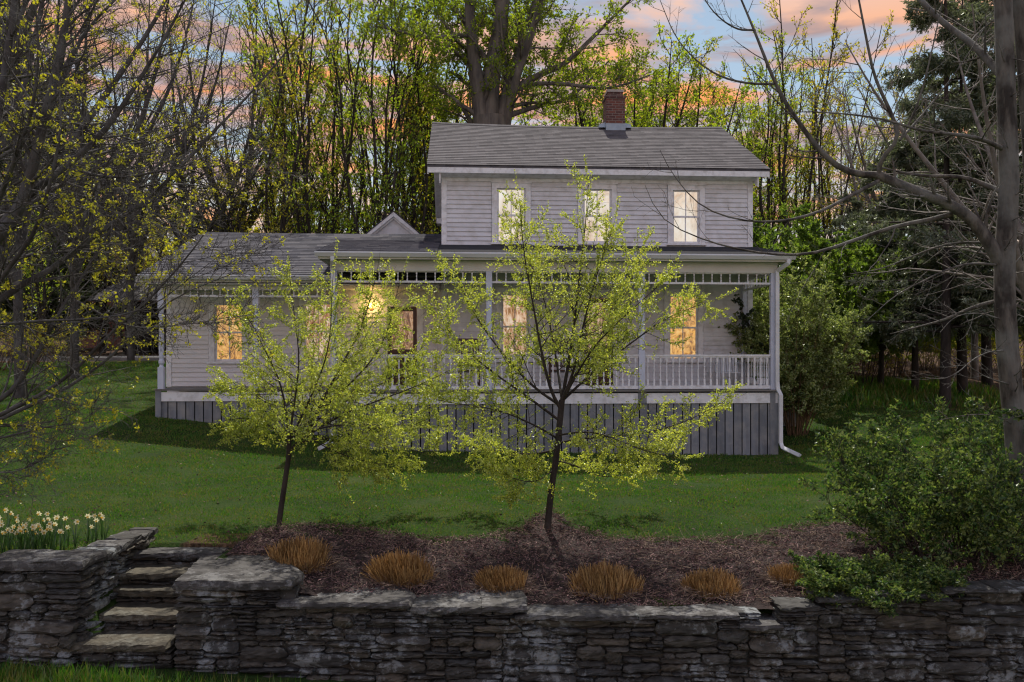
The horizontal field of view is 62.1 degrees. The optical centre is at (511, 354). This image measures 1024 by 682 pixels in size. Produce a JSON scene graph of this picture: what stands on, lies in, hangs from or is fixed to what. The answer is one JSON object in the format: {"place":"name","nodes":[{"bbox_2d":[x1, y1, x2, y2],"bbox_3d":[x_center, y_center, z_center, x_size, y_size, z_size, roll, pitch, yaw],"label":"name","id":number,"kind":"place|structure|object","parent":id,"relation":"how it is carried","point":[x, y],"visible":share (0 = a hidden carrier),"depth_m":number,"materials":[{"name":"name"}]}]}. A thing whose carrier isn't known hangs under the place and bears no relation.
{"place":"outdoors","nodes":[
{"label":"outdoors","id":0,"kind":"place"},
{"bbox_2d":[0,331,1023,681],"bbox_3d":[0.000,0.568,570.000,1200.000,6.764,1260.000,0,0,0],"label":"ground","id":1,"kind":"structure","parent":0,"point":[382,519],"depth_m":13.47,"materials":[{"name":"green plant"}]},
{"bbox_2d":[0,71,49,327],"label":"golden tree","id":2,"kind":"object","parent":1,"relation":"on","point":[3,243],"visible":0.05,"depth_m":30.09,"materials":[{"name":"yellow plant"}]},
{"bbox_2d":[0,308,53,370],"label":"brush thicket","id":3,"kind":"object","parent":1,"relation":"on","point":[8,363],"visible":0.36,"depth_m":30.25,"materials":[{"name":"brown plant"}]},
{"bbox_2d":[0,0,70,313],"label":"evergreen tree","id":4,"kind":"object","parent":1,"relation":"on","point":[7,307],"visible":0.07,"depth_m":43.79,"materials":[{"name":"green plant"}]},
{"bbox_2d":[0,53,86,342],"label":"evergreen tree","id":5,"kind":"object","parent":1,"relation":"on","point":[55,292],"visible":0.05,"depth_m":41.06,"materials":[{"name":"green plant"}]},
{"bbox_2d":[0,310,87,366],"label":"brush thicket","id":6,"kind":"object","parent":1,"relation":"on","point":[11,338],"visible":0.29,"depth_m":32.86,"materials":[{"name":"brown plant"}]},
{"bbox_2d":[0,76,102,361],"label":"golden tree","id":7,"kind":"object","parent":1,"relation":"on","point":[39,296],"visible":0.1,"depth_m":35.92,"materials":[{"name":"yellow plant"}]},
{"bbox_2d":[2,64,115,352],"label":"evergreen tree","id":8,"kind":"object","parent":1,"relation":"on","point":[55,302],"visible":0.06,"depth_m":45.85,"materials":[{"name":"green plant"}]},
{"bbox_2d":[0,43,119,340],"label":"evergreen tree","id":9,"kind":"object","parent":1,"relation":"on","point":[49,313],"visible":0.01,"depth_m":47.53,"materials":[{"name":"green plant"}]},
{"bbox_2d":[26,323,103,362],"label":"brush thicket","id":10,"kind":"object","parent":1,"relation":"on","point":[51,359],"visible":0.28,"depth_m":35.82,"materials":[{"name":"brown plant"}]},
{"bbox_2d":[0,527,158,666],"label":"stone wall","id":11,"kind":"structure","parent":1,"relation":"on","point":[49,598],"depth_m":8.87,"materials":[{"name":"grey stone"}]},
{"bbox_2d":[33,87,126,350],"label":"evergreen tree","id":12,"kind":"object","parent":1,"relation":"on","point":[97,323],"visible":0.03,"depth_m":49.94,"materials":[{"name":"green plant"}]},
{"bbox_2d":[0,357,165,360],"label":"kerb","id":13,"kind":"structure","parent":1,"relation":"on","point":[136,359],"depth_m":38.05,"materials":[{"name":"concrete"}]},
{"bbox_2d":[0,0,166,220],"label":"half bare tree","id":14,"kind":"object","parent":1,"relation":"on","point":[24,78],"visible":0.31,"depth_m":15.75,"materials":[{"name":"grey plant"}]},
{"bbox_2d":[66,202,159,352],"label":"golden tree","id":15,"kind":"object","parent":1,"relation":"on","point":[102,304],"visible":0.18,"depth_m":46.87,"materials":[{"name":"yellow plant"}]},
{"bbox_2d":[0,0,228,397],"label":"half bare tree","id":16,"kind":"object","parent":1,"relation":"on","point":[20,393],"visible":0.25,"depth_m":22.22,"materials":[{"name":"brown plant"}]},
{"bbox_2d":[79,241,162,347],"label":"tree","id":17,"kind":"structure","parent":1,"relation":"on","point":[110,330],"depth_m":54.00,"materials":[{"name":"green plant"}]},
{"bbox_2d":[0,0,251,378],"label":"half bare tree","id":18,"kind":"object","parent":1,"relation":"on","point":[137,126],"visible":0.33,"depth_m":26.79,"materials":[{"name":"brown plant"}]},
{"bbox_2d":[87,275,165,354],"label":"open shed","id":19,"kind":"structure","parent":1,"relation":"on","point":[142,338],"depth_m":45.00,"materials":[{"name":"wood"}]},
{"bbox_2d":[28,547,228,668],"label":"stone steps","id":20,"kind":"structure","parent":1,"relation":"on","point":[139,617],"depth_m":9.30,"materials":[{"name":"grey stone"}]},
{"bbox_2d":[85,141,198,351],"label":"golden tree","id":21,"kind":"object","parent":1,"relation":"on","point":[141,259],"visible":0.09,"depth_m":47.68,"materials":[{"name":"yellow plant"}]},
{"bbox_2d":[20,0,275,360],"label":"half bare tree","id":22,"kind":"object","parent":1,"relation":"on","point":[130,355],"visible":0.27,"depth_m":36.55,"materials":[{"name":"brown plant"}]},
{"bbox_2d":[108,191,205,303],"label":"golden tree","id":23,"kind":"object","parent":1,"relation":"on","point":[157,260],"visible":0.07,"depth_m":47.91,"materials":[{"name":"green plant"}]},
{"bbox_2d":[0,0,338,521],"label":"maple tree","id":24,"kind":"object","parent":1,"relation":"on","point":[29,192],"visible":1,"depth_m":9.84,"materials":[{"name":"green plant"}]},
{"bbox_2d":[82,0,327,247],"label":"half bare tree","id":25,"kind":"object","parent":1,"relation":"on","point":[223,224],"visible":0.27,"depth_m":38.06,"materials":[{"name":"grey plant"}]},
{"bbox_2d":[121,0,349,232],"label":"half bare tree","id":26,"kind":"object","parent":1,"relation":"on","point":[258,190],"visible":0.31,"depth_m":39.52,"materials":[{"name":"grey plant"}]},
{"bbox_2d":[181,112,291,232],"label":"golden tree","id":27,"kind":"object","parent":1,"relation":"on","point":[240,228],"visible":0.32,"depth_m":35.50,"materials":[{"name":"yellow plant"}]},
{"bbox_2d":[224,1,329,231],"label":"slim tree","id":28,"kind":"object","parent":1,"relation":"on","point":[260,125],"visible":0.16,"depth_m":39.98,"materials":[{"name":"green plant"}]},
{"bbox_2d":[235,0,341,233],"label":"slim tree","id":29,"kind":"object","parent":1,"relation":"on","point":[300,71],"visible":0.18,"depth_m":37.72,"materials":[{"name":"green plant"}]},
{"bbox_2d":[237,0,349,232],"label":"slim tree","id":30,"kind":"object","parent":1,"relation":"on","point":[283,216],"visible":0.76,"depth_m":31.84,"materials":[{"name":"green plant"}]},
{"bbox_2d":[231,0,384,233],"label":"slim tree","id":31,"kind":"object","parent":1,"relation":"on","point":[251,28],"visible":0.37,"depth_m":36.95,"materials":[{"name":"green plant"}]},
{"bbox_2d":[256,23,368,233],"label":"slim tree","id":32,"kind":"object","parent":1,"relation":"on","point":[299,26],"visible":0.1,"depth_m":40.14,"materials":[{"name":"green plant"}]},
{"bbox_2d":[239,0,397,233],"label":"slim tree","id":33,"kind":"object","parent":1,"relation":"on","point":[309,224],"visible":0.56,"depth_m":33.28,"materials":[{"name":"green plant"}]},
{"bbox_2d":[268,54,375,233],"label":"slim tree","id":34,"kind":"object","parent":1,"relation":"on","point":[323,154],"visible":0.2,"depth_m":37.78,"materials":[{"name":"green plant"}]},
{"bbox_2d":[288,61,368,233],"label":"slim tree","id":35,"kind":"object","parent":1,"relation":"on","point":[336,154],"visible":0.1,"depth_m":39.90,"materials":[{"name":"green plant"}]},
{"bbox_2d":[202,237,480,523],"bbox_3d":[-2.441,0.420,11.593,4.091,3.865,3.374,0,0,0],"label":"apple tree","id":36,"kind":"object","parent":1,"relation":"on","point":[255,421],"visible":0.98,"depth_m":11.38,"materials":[{"name":"green plant"}]},
{"bbox_2d":[298,0,412,233],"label":"slim tree","id":37,"kind":"object","parent":1,"relation":"on","point":[372,112],"visible":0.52,"depth_m":34.22,"materials":[{"name":"green plant"}]},
{"bbox_2d":[297,0,450,233],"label":"slim tree","id":38,"kind":"object","parent":1,"relation":"on","point":[399,166],"visible":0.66,"depth_m":33.41,"materials":[{"name":"green plant"}]},
{"bbox_2d":[316,0,457,232],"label":"slim tree","id":39,"kind":"object","parent":1,"relation":"on","point":[361,111],"visible":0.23,"depth_m":37.07,"materials":[{"name":"green plant"}]},
{"bbox_2d":[343,6,450,233],"bbox_3d":[-4.963,-7.846,38.521,4.830,16.002,5.003,0,0,11],"label":"slim tree","id":40,"kind":"object","parent":1,"relation":"on","point":[352,65],"visible":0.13,"depth_m":37.70,"materials":[{"name":"green plant"}]},
{"bbox_2d":[370,3,445,233],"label":"slim tree","id":41,"kind":"object","parent":1,"relation":"on","point":[417,180],"visible":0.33,"depth_m":34.58,"materials":[{"name":"green plant"}]},
{"bbox_2d":[347,0,490,233],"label":"slim tree","id":42,"kind":"object","parent":1,"relation":"on","point":[403,186],"visible":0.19,"depth_m":35.85,"materials":[{"name":"green plant"}]},
{"bbox_2d":[370,0,488,233],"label":"slim tree","id":43,"kind":"object","parent":1,"relation":"on","point":[424,118],"visible":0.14,"depth_m":37.11,"materials":[{"name":"green plant"}]},
{"bbox_2d":[368,78,512,233],"bbox_3d":[-3.817,-6.584,40.121,8.160,13.329,8.624,0,0,20],"label":"leafing tree","id":44,"kind":"object","parent":1,"relation":"on","point":[420,91],"visible":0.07,"depth_m":38.28,"materials":[{"name":"green plant"}]},
{"bbox_2d":[0,410,929,549],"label":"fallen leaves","id":45,"kind":"object","parent":1,"relation":"on","point":[387,492],"visible":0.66,"depth_m":13.44,"materials":[{"name":"brown plant"}]},
{"bbox_2d":[136,89,800,456],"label":"house","id":46,"kind":"structure","parent":1,"relation":"on","point":[472,167],"depth_m":21.37,"materials":[{"name":"paint"}]},
{"bbox_2d":[455,338,485,385],"bbox_3d":[-0.995,0.190,20.341,0.620,1.192,0.951,0,0,-14],"label":"rocking chair","id":47,"kind":"object","parent":46,"relation":"on","point":[467,371],"visible":0.19,"depth_m":20.69,"materials":[{"name":"grey wood"}]},
{"bbox_2d":[714,354,742,384],"bbox_3d":[5.290,0.385,20.804,0.598,0.826,0.631,0,0,1],"label":"patio chair","id":48,"kind":"object","parent":46,"relation":"on","point":[727,371],"visible":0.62,"depth_m":21.00,"materials":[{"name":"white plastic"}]},
{"bbox_2d":[732,294,768,354],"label":"creeper","id":49,"kind":"object","parent":46,"relation":"attached to","point":[742,316],"visible":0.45,"depth_m":21.39,"materials":[{"name":"green plant"}]},
{"bbox_2d":[0,374,1001,681],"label":"tall grass","id":50,"kind":"structure","parent":1,"relation":"on","point":[10,672],"depth_m":24.19,"materials":[{"name":"green plant"}]},
{"bbox_2d":[347,0,669,124],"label":"old tree","id":51,"kind":"object","parent":1,"relation":"on","point":[490,104],"visible":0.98,"depth_m":32.70,"materials":[{"name":"green plant"}]},
{"bbox_2d":[172,554,1023,681],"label":"retaining wall","id":52,"kind":"structure","parent":1,"relation":"on","point":[253,614],"depth_m":8.87,"materials":[{"name":"stone"}]},
{"bbox_2d":[512,46,686,126],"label":"leafing tree","id":53,"kind":"object","parent":1,"relation":"on","point":[594,122],"visible":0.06,"depth_m":37.91,"materials":[{"name":"green plant"}]},
{"bbox_2d":[512,45,691,126],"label":"leafing tree","id":54,"kind":"object","parent":1,"relation":"on","point":[589,116],"visible":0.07,"depth_m":40.64,"materials":[{"name":"green plant"}]},
{"bbox_2d":[225,507,1023,608],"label":"mulch bed","id":55,"kind":"object","parent":1,"relation":"on","point":[756,604],"visible":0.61,"depth_m":10.25,"materials":[{"name":"brown wood"}]},
{"bbox_2d":[261,534,342,574],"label":"grass clump","id":56,"kind":"object","parent":55,"relation":"on","point":[303,555],"visible":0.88,"depth_m":9.68,"materials":[{"name":"plant"}]},
{"bbox_2d":[361,546,441,589],"bbox_3d":[-1.251,2.509,9.682,1.048,0.605,0.992,0,0,0],"label":"grass clump","id":57,"kind":"object","parent":55,"relation":"on","point":[407,571],"visible":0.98,"depth_m":9.52,"materials":[{"name":"plant"}]},
{"bbox_2d":[465,563,538,596],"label":"grass clump","id":58,"kind":"object","parent":55,"relation":"on","point":[495,579],"visible":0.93,"depth_m":9.47,"materials":[{"name":"plant"}]},
{"bbox_2d":[408,155,746,529],"bbox_3d":[0.885,-0.182,11.236,4.385,5.099,3.076,0,0,0],"label":"apple tree","id":59,"kind":"object","parent":55,"relation":"on","point":[596,367],"visible":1,"depth_m":11.04,"materials":[{"name":"green plant"}]},
{"bbox_2d":[564,558,649,602],"bbox_3d":[1.062,2.547,9.568,1.025,0.461,1.078,0,0,0],"label":"grass clump","id":60,"kind":"object","parent":55,"relation":"on","point":[602,579],"visible":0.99,"depth_m":9.42,"materials":[{"name":"plant"}]},
{"bbox_2d":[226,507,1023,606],"bbox_3d":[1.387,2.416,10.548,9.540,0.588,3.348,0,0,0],"label":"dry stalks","id":61,"kind":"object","parent":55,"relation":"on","point":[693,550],"visible":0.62,"depth_m":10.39,"materials":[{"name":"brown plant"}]},
{"bbox_2d":[673,565,751,601],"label":"grass clump","id":62,"kind":"object","parent":55,"relation":"on","point":[707,583],"visible":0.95,"depth_m":9.42,"materials":[{"name":"plant"}]},
{"bbox_2d":[755,562,803,588],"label":"grass clump","id":63,"kind":"object","parent":55,"relation":"on","point":[785,575],"visible":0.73,"depth_m":9.60,"materials":[{"name":"plant"}]},
{"bbox_2d":[787,547,930,617],"bbox_3d":[3.680,2.431,9.221,1.302,0.613,1.425,0,0,-1],"label":"shrub","id":64,"kind":"object","parent":55,"relation":"on","point":[829,574],"visible":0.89,"depth_m":8.93,"materials":[{"name":"green plant"}]},
{"bbox_2d":[845,550,972,601],"bbox_3d":[4.333,2.406,9.281,1.172,0.552,1.283,0,0,-4],"label":"shrub","id":65,"kind":"object","parent":55,"relation":"on","point":[937,574],"visible":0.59,"depth_m":9.04,"materials":[{"name":"green plant"}]},
{"bbox_2d":[797,395,1023,575],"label":"garden shrub","id":66,"kind":"object","parent":55,"relation":"on","point":[970,511],"visible":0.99,"depth_m":9.59,"materials":[{"name":"green plant"}]},
{"bbox_2d":[536,20,713,126],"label":"leafing tree","id":67,"kind":"object","parent":1,"relation":"on","point":[691,116],"visible":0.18,"depth_m":37.55,"materials":[{"name":"green plant"}]},
{"bbox_2d":[521,6,764,189],"bbox_3d":[5.886,-6.903,37.170,9.565,14.455,9.050,0,0,30],"label":"leafing tree","id":68,"kind":"object","parent":1,"relation":"on","point":[663,117],"visible":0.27,"depth_m":35.87,"materials":[{"name":"green plant"}]},
{"bbox_2d":[594,25,762,132],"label":"leafing tree","id":69,"kind":"object","parent":1,"relation":"on","point":[708,90],"visible":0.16,"depth_m":41.74,"materials":[{"name":"green plant"}]},
{"bbox_2d":[629,36,763,157],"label":"leafing tree","id":70,"kind":"object","parent":1,"relation":"on","point":[698,65],"visible":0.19,"depth_m":38.97,"materials":[{"name":"green plant"}]},
{"bbox_2d":[698,55,800,251],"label":"slim tree","id":71,"kind":"object","parent":1,"relation":"on","point":[773,153],"visible":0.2,"depth_m":46.14,"materials":[{"name":"green plant"}]},
{"bbox_2d":[724,124,786,228],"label":"leafing tree","id":72,"kind":"object","parent":1,"relation":"on","point":[748,138],"visible":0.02,"depth_m":42.30,"materials":[{"name":"green plant"}]},
{"bbox_2d":[733,70,791,244],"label":"slim tree","id":73,"kind":"object","parent":1,"relation":"on","point":[768,158],"visible":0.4,"depth_m":42.40,"materials":[{"name":"green plant"}]},
{"bbox_2d":[735,84,798,242],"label":"slim tree","id":74,"kind":"object","parent":1,"relation":"on","point":[775,159],"visible":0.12,"depth_m":46.27,"materials":[{"name":"green plant"}]},
{"bbox_2d":[743,19,810,246],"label":"slim tree","id":75,"kind":"object","parent":1,"relation":"on","point":[786,137],"visible":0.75,"depth_m":41.56,"materials":[{"name":"green plant"}]},
{"bbox_2d":[753,59,812,251],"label":"slim tree","id":76,"kind":"object","parent":1,"relation":"on","point":[791,87],"visible":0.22,"depth_m":46.60,"materials":[{"name":"green plant"}]},
{"bbox_2d":[718,240,873,437],"bbox_3d":[7.190,-0.383,21.817,3.954,5.006,3.540,0,0,0],"label":"lilac bush","id":77,"kind":"object","parent":1,"relation":"on","point":[810,343],"visible":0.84,"depth_m":21.18,"materials":[{"name":"green plant"}]},
{"bbox_2d":[773,101,825,250],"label":"slim tree","id":78,"kind":"object","parent":1,"relation":"on","point":[809,109],"visible":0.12,"depth_m":46.14,"materials":[{"name":"green plant"}]},
{"bbox_2d":[760,0,859,237],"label":"slim tree","id":79,"kind":"object","parent":1,"relation":"on","point":[824,220],"visible":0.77,"depth_m":42.06,"materials":[{"name":"green plant"}]},
{"bbox_2d":[774,49,845,240],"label":"slim tree","id":80,"kind":"object","parent":1,"relation":"on","point":[803,99],"visible":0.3,"depth_m":45.45,"materials":[{"name":"green plant"}]},
{"bbox_2d":[753,204,886,322],"bbox_3d":[9.160,-2.271,28.005,6.555,7.048,6.224,0,0,10],"label":"understorey bush","id":81,"kind":"object","parent":1,"relation":"on","point":[761,240],"visible":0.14,"depth_m":26.18,"materials":[{"name":"green plant"}]},
{"bbox_2d":[631,0,1023,563],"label":"bare tree","id":82,"kind":"object","parent":1,"relation":"on","point":[1000,247],"visible":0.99,"depth_m":9.84,"materials":[{"name":"grey plant"}]},
{"bbox_2d":[804,65,863,238],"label":"slim tree","id":83,"kind":"object","parent":1,"relation":"on","point":[828,216],"visible":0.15,"depth_m":48.16,"materials":[{"name":"green plant"}]},
{"bbox_2d":[754,201,915,383],"bbox_3d":[10.190,-1.804,27.545,6.009,6.221,5.705,0,0,-23],"label":"understorey bush","id":84,"kind":"object","parent":1,"relation":"on","point":[845,256],"visible":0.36,"depth_m":25.82,"materials":[{"name":"green plant"}]},
{"bbox_2d":[824,192,869,377],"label":"tree","id":85,"kind":"object","parent":1,"relation":"on","point":[855,202],"visible":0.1,"depth_m":32.98,"materials":[{"name":"green plant"}]},
{"bbox_2d":[791,231,941,385],"bbox_3d":[11.884,-1.811,28.974,6.009,6.075,5.705,0,0,-7],"label":"understorey bush","id":86,"kind":"object","parent":1,"relation":"on","point":[873,343],"visible":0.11,"depth_m":28.44,"materials":[{"name":"green plant"}]},
{"bbox_2d":[814,9,928,244],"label":"slim tree","id":87,"kind":"object","parent":1,"relation":"on","point":[887,34],"visible":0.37,"depth_m":41.43,"materials":[{"name":"green plant"}]},
{"bbox_2d":[848,342,911,380],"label":"brush thicket","id":88,"kind":"object","parent":1,"relation":"on","point":[867,365],"visible":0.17,"depth_m":30.85,"materials":[{"name":"brown plant"}]},
{"bbox_2d":[795,60,971,372],"bbox_3d":[16.946,-6.298,36.360,9.467,14.213,9.936,0,0,9],"label":"grey tree","id":89,"kind":"object","parent":1,"relation":"on","point":[849,155],"visible":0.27,"depth_m":36.59,"materials":[{"name":"plant"}]},
{"bbox_2d":[840,94,929,359],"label":"slim tree","id":90,"kind":"object","parent":1,"relation":"on","point":[863,153],"visible":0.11,"depth_m":42.08,"materials":[{"name":"green plant"}]},
{"bbox_2d":[844,86,929,353],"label":"slim tree","id":91,"kind":"object","parent":1,"relation":"on","point":[873,129],"visible":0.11,"depth_m":45.39,"materials":[{"name":"green plant"}]},
{"bbox_2d":[853,342,927,377],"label":"brush thicket","id":92,"kind":"object","parent":1,"relation":"on","point":[889,365],"visible":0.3,"depth_m":32.68,"materials":[{"name":"brown plant"}]},
{"bbox_2d":[846,154,938,385],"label":"hemlock tree","id":93,"kind":"object","parent":1,"relation":"on","point":[865,181],"visible":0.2,"depth_m":28.90,"materials":[{"name":"green plant"}]},
{"bbox_2d":[791,0,1023,310],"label":"grey tree","id":94,"kind":"object","parent":1,"relation":"on","point":[989,150],"visible":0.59,"depth_m":17.45,"materials":[{"name":"plant"}]},
{"bbox_2d":[871,336,951,377],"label":"brush thicket","id":95,"kind":"object","parent":1,"relation":"on","point":[906,364],"visible":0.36,"depth_m":33.75,"materials":[{"name":"brown plant"}]},
{"bbox_2d":[869,114,972,391],"bbox_3d":[12.848,-3.342,27.515,4.194,9.275,4.505,0,0,29],"label":"hemlock tree","id":96,"kind":"object","parent":1,"relation":"on","point":[900,161],"visible":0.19,"depth_m":27.20,"materials":[{"name":"green plant"}]},
{"bbox_2d":[821,38,1021,379],"bbox_3d":[18.664,-6.201,33.026,10.414,14.417,10.929,0,0,42],"label":"grey tree","id":97,"kind":"object","parent":1,"relation":"on","point":[974,365],"visible":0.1,"depth_m":32.88,"materials":[{"name":"brown wood"}]},
{"bbox_2d":[835,0,1023,407],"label":"hemlock tree","id":98,"kind":"object","parent":1,"relation":"on","point":[950,117],"visible":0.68,"depth_m":24.34,"materials":[{"name":"green plant"}]},
{"bbox_2d":[908,318,956,370],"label":"understorey bush","id":99,"kind":"object","parent":1,"relation":"on","point":[952,344],"visible":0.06,"depth_m":36.25,"materials":[{"name":"green plant"}]},
{"bbox_2d":[858,0,1022,395],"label":"hemlock tree","id":100,"kind":"object","parent":1,"relation":"on","point":[983,8],"visible":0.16,"depth_m":26.78,"materials":[{"name":"green plant"}]},
{"bbox_2d":[919,337,980,374],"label":"brush thicket","id":101,"kind":"object","parent":1,"relation":"on","point":[931,364],"visible":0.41,"depth_m":34.99,"materials":[{"name":"brown plant"}]},
{"bbox_2d":[910,0,1018,384],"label":"hemlock tree","id":102,"kind":"object","parent":1,"relation":"on","point":[986,361],"visible":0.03,"depth_m":30.91,"materials":[{"name":"green plant"}]},
{"bbox_2d":[910,43,1023,389],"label":"hemlock tree","id":103,"kind":"object","parent":1,"relation":"on","point":[979,295],"visible":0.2,"depth_m":24.33,"materials":[{"name":"green plant"}]},
{"bbox_2d":[3,0,1021,311],"label":"sky","id":104,"kind":"structure","parent":0,"point":[695,17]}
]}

